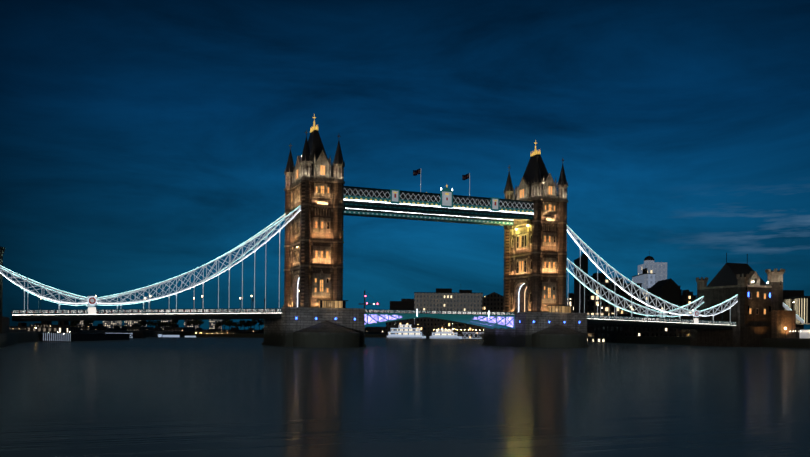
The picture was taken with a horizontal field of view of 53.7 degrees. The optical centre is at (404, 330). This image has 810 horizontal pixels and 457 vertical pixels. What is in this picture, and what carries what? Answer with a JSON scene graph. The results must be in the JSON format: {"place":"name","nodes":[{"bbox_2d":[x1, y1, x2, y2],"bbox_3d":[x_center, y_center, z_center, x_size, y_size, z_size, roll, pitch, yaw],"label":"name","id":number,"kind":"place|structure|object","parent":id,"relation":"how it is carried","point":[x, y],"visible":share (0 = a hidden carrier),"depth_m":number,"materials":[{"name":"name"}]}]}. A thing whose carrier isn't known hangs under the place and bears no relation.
{"place":"outdoors","nodes":[
{"label":"outdoors","id":0,"kind":"place"},
{"bbox_2d":[9,319,263,340],"bbox_3d":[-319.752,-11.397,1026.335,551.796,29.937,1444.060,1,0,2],"label":"shore","id":1,"kind":"structure","parent":0,"point":[63,331],"depth_m":529.37,"materials":[{"name":"black"}]},
{"bbox_2d":[262,300,365,347],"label":"pier","id":2,"kind":"structure","parent":0,"point":[331,324],"depth_m":240.07,"materials":[{"name":"stone"}]},
{"bbox_2d":[283,114,344,307],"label":"tower","id":3,"kind":"structure","parent":2,"relation":"on","point":[314,190],"depth_m":247.65,"materials":[{"name":"stone"}]},
{"bbox_2d":[0,337,809,456],"bbox_3d":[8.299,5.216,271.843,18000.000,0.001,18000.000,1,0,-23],"label":"water","id":4,"kind":"structure","parent":0,"point":[249,397],"depth_m":59.51,"materials":[{"name":"black liquid"}]},
{"bbox_2d":[387,320,461,338],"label":"boats","id":5,"kind":"object","parent":4,"relation":"on","point":[405,330],"visible":0.98,"depth_m":562.91,"materials":[{"name":"white"}]},
{"bbox_2d":[0,0,809,329],"label":"sky","id":6,"kind":"structure","parent":0,"point":[143,142],"materials":[{"name":"blue"}]},
{"bbox_2d":[359,288,503,338],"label":"buildings","id":7,"kind":"structure","parent":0,"point":[443,299],"depth_m":618.16,"materials":[{"name":"black"}]},
{"bbox_2d":[482,305,588,347],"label":"pier","id":8,"kind":"structure","parent":0,"point":[558,326],"depth_m":272.19,"materials":[{"name":"stone"}]},
{"bbox_2d":[365,309,514,328],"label":"bascule span","id":9,"kind":"object","parent":8,"relation":"attached to","point":[491,320],"visible":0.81,"depth_m":267.98,"materials":[{"name":"teal paint"}]},
{"bbox_2d":[503,140,567,313],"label":"tower","id":10,"kind":"structure","parent":8,"relation":"on","point":[535,262],"depth_m":279.68,"materials":[{"name":"stone"}]},
{"bbox_2d":[343,169,533,229],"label":"walkways","id":11,"kind":"structure","parent":10,"relation":"attached to","point":[445,205],"depth_m":266.07,"materials":[{"name":"white metal"}]},
{"bbox_2d":[567,226,804,328],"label":"side span","id":12,"kind":"object","parent":8,"relation":"on","point":[632,321],"visible":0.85,"depth_m":301.88,"materials":[{"name":"white metal"}]},
{"label":"ground","id":13,"kind":"structure","parent":0,"visible":0},
{"bbox_2d":[0,329,809,348],"bbox_3d":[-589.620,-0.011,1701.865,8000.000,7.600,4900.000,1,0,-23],"label":"banks","id":14,"kind":"object","parent":13,"relation":"on","point":[13,337],"visible":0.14,"depth_m":358.05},
{"bbox_2d":[0,246,9,332],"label":"abutment","id":15,"kind":"object","parent":14,"relation":"on","point":[4,324],"visible":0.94,"depth_m":230.20,"materials":[{"name":"stone"}]},
{"bbox_2d":[0,206,300,321],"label":"side span","id":16,"kind":"object","parent":15,"relation":"on","point":[91,313],"visible":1,"depth_m":231.36,"materials":[{"name":"white metal"}]},
{"bbox_2d":[566,253,809,341],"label":"buildings","id":17,"kind":"structure","parent":14,"relation":"on","point":[651,277],"depth_m":443.52,"materials":[{"name":"black"}]},
{"bbox_2d":[690,253,799,346],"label":"abutment","id":18,"kind":"object","parent":14,"relation":"on","point":[756,313],"visible":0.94,"depth_m":315.22,"materials":[{"name":"stone"}]}
]}

